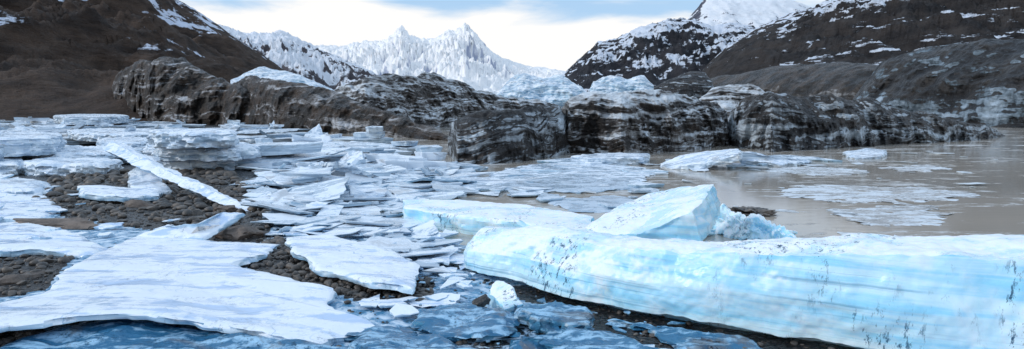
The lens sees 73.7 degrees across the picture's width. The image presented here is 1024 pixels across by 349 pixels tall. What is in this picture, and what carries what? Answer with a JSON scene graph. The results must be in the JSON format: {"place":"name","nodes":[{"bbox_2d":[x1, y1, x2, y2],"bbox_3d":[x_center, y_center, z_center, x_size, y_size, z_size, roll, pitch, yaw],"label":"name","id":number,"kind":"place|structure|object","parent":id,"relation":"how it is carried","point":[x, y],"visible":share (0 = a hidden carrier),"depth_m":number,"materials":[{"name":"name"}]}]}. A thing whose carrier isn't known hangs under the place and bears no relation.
{"place":"outdoors","nodes":[
{"label":"outdoors","id":0,"kind":"place"},
{"bbox_2d":[0,174,180,238],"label":"broken ice field","id":1,"kind":"structure","parent":0,"point":[106,226],"depth_m":8.37,"materials":[{"name":"white ice"}]},
{"bbox_2d":[0,0,284,121],"bbox_3d":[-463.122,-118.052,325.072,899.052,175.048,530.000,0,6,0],"label":"brown mountain","id":2,"kind":"structure","parent":0,"point":[61,57],"depth_m":119.16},
{"bbox_2d":[0,117,485,188],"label":"broken ice field","id":3,"kind":"structure","parent":0,"point":[285,146],"depth_m":20.87,"materials":[{"name":"white ice"}]},
{"bbox_2d":[0,130,66,156],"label":"ice slab","id":4,"kind":"structure","parent":3,"relation":"on","point":[26,143],"depth_m":16.47,"materials":[{"name":"white ice"}]},
{"bbox_2d":[31,145,142,158],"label":"ice slab","id":5,"kind":"structure","parent":3,"relation":"on","point":[78,151],"depth_m":17.06,"materials":[{"name":"white ice"}]},
{"bbox_2d":[53,114,128,124],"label":"ice slab","id":6,"kind":"structure","parent":3,"relation":"on","point":[87,119],"depth_m":46.20,"materials":[{"name":"white ice"}]},
{"bbox_2d":[67,128,152,141],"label":"ice slab","id":7,"kind":"structure","parent":3,"relation":"on","point":[92,134],"depth_m":24.99,"materials":[{"name":"white ice"}]},
{"bbox_2d":[96,136,147,147],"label":"ice slab","id":8,"kind":"structure","parent":3,"relation":"on","point":[132,141],"depth_m":20.89,"materials":[{"name":"white ice"}]},
{"bbox_2d":[144,154,266,170],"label":"ice slab","id":9,"kind":"structure","parent":3,"relation":"on","point":[229,165],"depth_m":15.87,"materials":[{"name":"white ice"}]},
{"bbox_2d":[142,142,260,161],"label":"ice slab","id":10,"kind":"structure","parent":9,"relation":"on","point":[241,151],"depth_m":15.48,"materials":[{"name":"white ice"}]},
{"bbox_2d":[146,128,239,148],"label":"ice slab","id":11,"kind":"structure","parent":10,"relation":"on","point":[176,138],"depth_m":14.96,"materials":[{"name":"white ice"}]},
{"bbox_2d":[218,24,376,89],"bbox_3d":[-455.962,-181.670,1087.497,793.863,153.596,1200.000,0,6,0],"label":"snowy mountain","id":12,"kind":"structure","parent":0,"point":[285,51],"depth_m":760.82,"materials":[{"name":"white snow"}]},
{"bbox_2d":[231,147,478,272],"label":"broken ice field","id":13,"kind":"structure","parent":0,"point":[279,204],"depth_m":10.42,"materials":[{"name":"white ice"}]},
{"bbox_2d":[265,201,475,317],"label":"broken ice field","id":14,"kind":"structure","parent":0,"point":[400,307],"depth_m":6.18,"materials":[{"name":"white ice"}]},
{"bbox_2d":[0,124,857,348],"bbox_3d":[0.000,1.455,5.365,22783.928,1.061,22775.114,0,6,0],"label":"ground","id":15,"kind":"structure","parent":0,"point":[122,234],"depth_m":5.69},
{"bbox_2d":[0,157,22,175],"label":"ice slab","id":16,"kind":"structure","parent":15,"relation":"on","point":[9,165],"depth_m":15.06,"materials":[{"name":"white ice"}]},
{"bbox_2d":[0,271,46,284],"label":"rock","id":17,"kind":"object","parent":15,"relation":"on","point":[10,279],"visible":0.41,"depth_m":5.82,"materials":[{"name":"grey stone"}]},
{"bbox_2d":[0,177,53,194],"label":"ice slab","id":18,"kind":"structure","parent":15,"relation":"on","point":[16,185],"depth_m":11.60,"materials":[{"name":"white ice"}]},
{"bbox_2d":[0,194,60,222],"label":"ice slab","id":19,"kind":"structure","parent":15,"relation":"on","point":[11,209],"depth_m":9.80,"materials":[{"name":"white ice"}]},
{"bbox_2d":[0,222,106,258],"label":"ice slab","id":20,"kind":"structure","parent":15,"relation":"on","point":[61,242],"depth_m":7.18,"materials":[{"name":"white ice"}]},
{"bbox_2d":[12,217,98,229],"bbox_3d":[-5.676,0.636,8.523,1.260,0.204,0.475,0,6,0],"label":"rock","id":21,"kind":"object","parent":15,"relation":"on","point":[76,223],"visible":0.61,"depth_m":8.40,"materials":[{"name":"grey stone"}]},
{"bbox_2d":[18,157,123,176],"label":"ice slab","id":22,"kind":"structure","parent":15,"relation":"on","point":[52,166],"depth_m":14.95,"materials":[{"name":"white ice"}]},
{"bbox_2d":[77,185,162,201],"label":"ice slab","id":23,"kind":"structure","parent":15,"relation":"on","point":[105,193],"depth_m":10.79,"materials":[{"name":"white ice"}]},
{"bbox_2d":[124,199,154,207],"bbox_3d":[-5.488,0.493,10.173,0.583,0.242,0.304,0,6,0],"label":"rock","id":24,"kind":"object","parent":15,"relation":"on","point":[136,203],"visible":0.36,"depth_m":10.09,"materials":[{"name":"grey stone"}]},
{"bbox_2d":[127,167,171,194],"bbox_3d":[-6.572,0.154,12.247,0.609,0.559,2.227,-4,7,-39],"label":"ice slab","id":25,"kind":"object","parent":15,"relation":"on","point":[138,178],"depth_m":12.06,"materials":[{"name":"white ice"}]},
{"bbox_2d":[0,319,348,348],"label":"ice sheet","id":26,"kind":"object","parent":15,"relation":"on","point":[119,334],"visible":0.91,"depth_m":4.32,"materials":[{"name":"blue ice"}]},
{"bbox_2d":[102,140,251,211],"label":"ice beam","id":27,"kind":"structure","parent":15,"relation":"on","point":[133,157],"depth_m":11.57,"materials":[{"name":"white ice"}]},
{"bbox_2d":[111,56,257,124],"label":"glacier front","id":28,"kind":"object","parent":15,"relation":"on","point":[170,89],"visible":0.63,"depth_m":66.45,"materials":[{"name":"black stone"}]},
{"bbox_2d":[0,236,374,345],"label":"ice sheet","id":29,"kind":"object","parent":15,"relation":"on","point":[208,285],"visible":1,"depth_m":5.09,"materials":[{"name":"white ice"}]},
{"bbox_2d":[138,212,244,239],"bbox_3d":[-3.585,0.606,7.581,1.167,0.288,0.515,-2,6,-20],"label":"ice slab","id":30,"kind":"object","parent":29,"relation":"on","point":[209,228],"depth_m":7.58,"materials":[{"name":"white ice"}]},
{"bbox_2d":[213,205,237,211],"bbox_3d":[-4.152,0.532,9.890,0.329,0.185,0.293,-4,7,-39],"label":"rock","id":31,"kind":"object","parent":15,"relation":"on","point":[229,208],"visible":0.61,"depth_m":9.81,"materials":[{"name":"grey stone"}]},
{"bbox_2d":[214,225,265,239],"bbox_3d":[-3.140,0.712,7.900,0.501,0.252,0.433,2,6,22],"label":"rock","id":32,"kind":"object","parent":15,"relation":"on","point":[237,232],"visible":0.57,"depth_m":7.75,"materials":[{"name":"stone"}]},
{"bbox_2d":[232,75,447,140],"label":"glacier front","id":33,"kind":"object","parent":15,"relation":"on","point":[292,105],"visible":0.77,"depth_m":45.40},
{"bbox_2d":[230,67,333,90],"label":"glacier serac","id":34,"kind":"object","parent":33,"relation":"on","point":[267,72],"visible":0.2,"depth_m":103.27,"materials":[{"name":"white ice"}]},
{"bbox_2d":[348,184,373,205],"bbox_3d":[-2.564,0.456,11.183,1.166,0.459,0.828,4,7,34],"label":"ice shard","id":35,"kind":"object","parent":15,"relation":"on","point":[353,190],"visible":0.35,"depth_m":11.49,"materials":[{"name":"white ice"}]},
{"bbox_2d":[344,326,477,348],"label":"wet ice slab","id":36,"kind":"object","parent":15,"relation":"on","point":[383,337],"depth_m":4.28,"materials":[{"name":"blue ice"}]},
{"bbox_2d":[0,167,834,348],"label":"pebbles","id":37,"kind":"object","parent":15,"relation":"on","point":[58,195],"visible":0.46,"depth_m":9.07,"materials":[{"name":"gravel"}]},
{"bbox_2d":[285,234,419,293],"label":"ice slab","id":38,"kind":"structure","parent":37,"relation":"on","point":[359,263],"depth_m":6.20,"materials":[{"name":"white ice"}]},
{"bbox_2d":[334,72,560,127],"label":"glacier front","id":39,"kind":"object","parent":15,"relation":"on","point":[434,99],"visible":0.62,"depth_m":54.37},
{"bbox_2d":[410,303,520,341],"bbox_3d":[-0.323,1.021,4.819,0.766,0.108,0.828,0,6,0],"label":"wet ice slab","id":40,"kind":"object","parent":15,"relation":"on","point":[456,322],"depth_m":4.69,"materials":[{"name":"blue ice"}]},
{"bbox_2d":[472,294,490,306],"bbox_3d":[-0.241,0.981,5.231,0.134,0.121,0.099,-5,8,-44],"label":"rock","id":41,"kind":"object","parent":15,"relation":"on","point":[484,300],"visible":0.84,"depth_m":5.21,"materials":[{"name":"grey stone"}]},
{"bbox_2d":[488,281,523,311],"bbox_3d":[-0.066,0.962,5.312,0.210,0.207,0.529,-2,6,-18],"label":"ice chunk","id":42,"kind":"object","parent":15,"relation":"on","point":[502,294],"depth_m":5.23,"materials":[{"name":"white ice"}]},
{"bbox_2d":[364,279,719,348],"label":"ice fragments","id":43,"kind":"object","parent":15,"relation":"on","point":[706,338],"visible":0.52,"depth_m":4.74,"materials":[{"name":"blue ice"}]},
{"bbox_2d":[514,300,595,335],"bbox_3d":[0.301,1.027,4.826,0.587,0.152,0.597,0,6,0],"label":"wet ice slab","id":44,"kind":"object","parent":15,"relation":"on","point":[554,318],"depth_m":4.78,"materials":[{"name":"blue ice"}]},
{"bbox_2d":[509,327,659,348],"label":"wet ice slab","id":45,"kind":"structure","parent":15,"relation":"on","point":[572,338],"depth_m":4.36,"materials":[{"name":"blue ice"}]},
{"bbox_2d":[606,318,761,348],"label":"wet ice slab","id":46,"kind":"structure","parent":15,"relation":"on","point":[686,338],"depth_m":4.51,"materials":[{"name":"blue ice"}]},
{"bbox_2d":[464,224,1023,348],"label":"ice block","id":47,"kind":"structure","parent":15,"relation":"on","point":[866,291],"depth_m":4.47,"materials":[{"name":"blue ice"}]},
{"bbox_2d":[314,23,565,93],"bbox_3d":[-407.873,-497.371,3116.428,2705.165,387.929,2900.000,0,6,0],"label":"distant mountain","id":48,"kind":"structure","parent":0,"point":[464,53],"depth_m":2346.86,"materials":[{"name":"white snow"}]},
{"bbox_2d":[179,0,824,70],"label":"sky","id":49,"kind":"structure","parent":0,"point":[551,34],"materials":[{"name":"white"}]},
{"bbox_2d":[425,222,797,241],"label":"broken ice field","id":50,"kind":"structure","parent":0,"point":[713,232],"depth_m":8.43,"materials":[{"name":"white ice"}]},
{"bbox_2d":[585,184,720,240],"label":"ice block","id":51,"kind":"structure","parent":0,"point":[688,212],"depth_m":7.35,"materials":[{"name":"white ice"}]},
{"bbox_2d":[562,17,756,91],"bbox_3d":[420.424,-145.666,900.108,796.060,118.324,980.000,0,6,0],"label":"dark mountain","id":52,"kind":"structure","parent":0,"point":[656,54],"depth_m":610.17,"materials":[{"name":"rock"},{"name":"snow"}]},
{"bbox_2d":[328,127,1023,245],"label":"lagoon water","id":53,"kind":"structure","parent":0,"point":[997,207],"depth_m":14.51,"materials":[{"name":"grey liquid"}]},
{"bbox_2d":[309,161,385,183],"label":"ice slab","id":54,"kind":"structure","parent":53,"relation":"on","point":[341,169],"depth_m":13.44,"materials":[{"name":"white ice"}]},
{"bbox_2d":[346,182,392,196],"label":"ice slab","id":55,"kind":"structure","parent":53,"relation":"on","point":[379,191],"depth_m":12.33,"materials":[{"name":"white ice"}]},
{"bbox_2d":[397,176,489,197],"bbox_3d":[-1.497,0.255,13.726,2.330,0.116,4.652,2,6,20],"label":"ice floe","id":56,"kind":"object","parent":53,"relation":"on","point":[471,186],"visible":0.15,"depth_m":13.89,"materials":[{"name":"white ice"}]},
{"bbox_2d":[402,199,594,234],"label":"ice slab","id":57,"kind":"structure","parent":53,"relation":"on","point":[468,217],"depth_m":8.82,"materials":[{"name":"white ice"}]},
{"bbox_2d":[448,104,569,164],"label":"iceberg","id":58,"kind":"object","parent":53,"relation":"on","point":[527,133],"visible":0.81,"depth_m":20.44,"materials":[{"name":"black ice"}]},
{"bbox_2d":[496,73,584,107],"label":"glacier serac","id":59,"kind":"object","parent":53,"relation":"in","point":[560,90],"visible":0.5,"depth_m":81.19,"materials":[{"name":"white ice"}]},
{"bbox_2d":[482,163,654,193],"bbox_3d":[1.411,0.012,16.150,4.255,0.123,6.860,0,6,0],"label":"ice floe","id":60,"kind":"object","parent":53,"relation":"on","point":[615,177],"visible":0.86,"depth_m":15.14,"materials":[{"name":"white ice"}]},
{"bbox_2d":[548,195,634,212],"bbox_3d":[1.569,0.507,11.259,1.771,0.090,1.984,-2,6,-18],"label":"ice floe","id":61,"kind":"object","parent":53,"relation":"on","point":[589,205],"visible":0.69,"depth_m":11.32,"materials":[{"name":"white ice"}]},
{"bbox_2d":[571,152,649,164],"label":"ice slab","id":62,"kind":"structure","parent":53,"relation":"on","point":[619,158],"depth_m":19.27,"materials":[{"name":"white ice"}]},
{"bbox_2d":[588,75,653,92],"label":"glacier serac","id":63,"kind":"object","parent":53,"relation":"in","point":[611,83],"visible":0.36,"depth_m":82.05,"materials":[{"name":"white ice"}]},
{"bbox_2d":[561,89,729,153],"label":"iceberg","id":64,"kind":"object","parent":53,"relation":"on","point":[648,121],"visible":0.87,"depth_m":24.61,"materials":[{"name":"black ice"}]},
{"bbox_2d":[451,155,841,208],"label":"drifting ice","id":65,"kind":"structure","parent":53,"relation":"on","point":[543,196],"depth_m":14.55,"materials":[{"name":"white ice"}]},
{"bbox_2d":[654,71,713,98],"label":"glacier serac","id":66,"kind":"object","parent":53,"relation":"in","point":[698,84],"visible":0.41,"depth_m":90.70,"materials":[{"name":"grey ice"}]},
{"bbox_2d":[660,149,742,169],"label":"ice slab","id":67,"kind":"structure","parent":53,"relation":"on","point":[704,160],"depth_m":17.91,"materials":[{"name":"white ice"}]},
{"bbox_2d":[699,84,764,119],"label":"iceberg","id":68,"kind":"object","parent":53,"relation":"on","point":[728,98],"visible":0.3,"depth_m":43.66,"materials":[{"name":"white ice"}]},
{"bbox_2d":[728,206,776,216],"bbox_3d":[3.585,0.580,10.444,0.800,0.192,1.022,0,6,0],"label":"dirt mound","id":69,"kind":"object","parent":53,"relation":"on","point":[746,211],"visible":0.58,"depth_m":10.25,"materials":[{"name":"soil"}]},
{"bbox_2d":[710,203,796,240],"bbox_3d":[2.953,0.657,8.305,0.448,0.484,1.798,-2,6,-23],"label":"ice chunk","id":70,"kind":"object","parent":53,"relation":"on","point":[734,225],"visible":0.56,"depth_m":8.28,"materials":[{"name":"white ice"}]},
{"bbox_2d":[739,151,812,166],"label":"ice slab","id":71,"kind":"structure","parent":53,"relation":"on","point":[750,158],"depth_m":18.66,"materials":[{"name":"white ice"}]},
{"bbox_2d":[748,166,869,175],"bbox_3d":[7.781,-0.106,17.562,2.700,0.054,2.644,-3,6,-30],"label":"thin ice floe","id":72,"kind":"object","parent":53,"relation":"on","point":[817,170],"visible":0.95,"depth_m":17.43,"materials":[{"name":"white ice"}]},
{"bbox_2d":[677,151,997,213],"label":"drifting ice","id":73,"kind":"structure","parent":53,"relation":"on","point":[794,211],"depth_m":17.14,"materials":[{"name":"white ice"}]},
{"bbox_2d":[817,232,899,237],"bbox_3d":[4.715,0.837,7.900,2.444,0.057,1.730,2,6,21],"label":"thin ice floe","id":74,"kind":"object","parent":53,"relation":"on","point":[842,233],"visible":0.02,"depth_m":8.70,"materials":[{"name":"white ice"}]},
{"bbox_2d":[843,148,886,158],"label":"ice slab","id":75,"kind":"structure","parent":53,"relation":"on","point":[867,153],"depth_m":22.34,"materials":[{"name":"white ice"}]},
{"bbox_2d":[728,91,1004,151],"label":"iceberg","id":76,"kind":"object","parent":53,"relation":"on","point":[769,121],"visible":0.87,"depth_m":28.09,"materials":[{"name":"dirty dark ice"},{"name":"rock debris"}]},
{"bbox_2d":[781,184,979,204],"bbox_3d":[6.656,0.346,12.906,3.770,0.055,2.879,-2,6,-22],"label":"thin ice floe","id":77,"kind":"object","parent":53,"relation":"on","point":[852,194],"visible":0.99,"depth_m":12.63,"materials":[{"name":"white ice"}]},
{"bbox_2d":[827,204,953,227],"bbox_3d":[5.849,0.603,10.294,2.169,0.057,2.302,0,6,0],"label":"thin ice floe","id":78,"kind":"object","parent":53,"relation":"on","point":[905,215],"visible":1,"depth_m":10.14,"materials":[{"name":"white ice"}]},
{"bbox_2d":[878,165,950,171],"bbox_3d":[10.751,-0.167,18.195,2.805,0.055,1.539,-4,7,-35],"label":"thin ice floe","id":79,"kind":"object","parent":53,"relation":"on","point":[920,168],"visible":0.98,"depth_m":18.03,"materials":[{"name":"white ice"}]},
{"bbox_2d":[688,0,809,26],"bbox_3d":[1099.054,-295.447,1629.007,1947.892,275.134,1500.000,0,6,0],"label":"snow patch","id":80,"kind":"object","parent":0,"point":[756,13],"depth_m":1561.27,"materials":[{"name":"white snow"}]},
{"bbox_2d":[711,62,877,99],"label":"glacier hill","id":81,"kind":"structure","parent":0,"point":[846,80],"depth_m":117.28,"materials":[{"name":"grey stone"}]},
{"bbox_2d":[702,0,1023,78],"bbox_3d":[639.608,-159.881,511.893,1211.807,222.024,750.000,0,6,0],"label":"valley slope","id":82,"kind":"structure","parent":0,"point":[875,32],"depth_m":242.25,"materials":[{"name":"brown stone"}]},
{"bbox_2d":[853,38,1023,127],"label":"glacier hill","id":83,"kind":"structure","parent":0,"point":[981,81],"depth_m":64.24,"materials":[{"name":"rock"},{"name":"gravel"},{"name":"dirty ice"}]}
]}

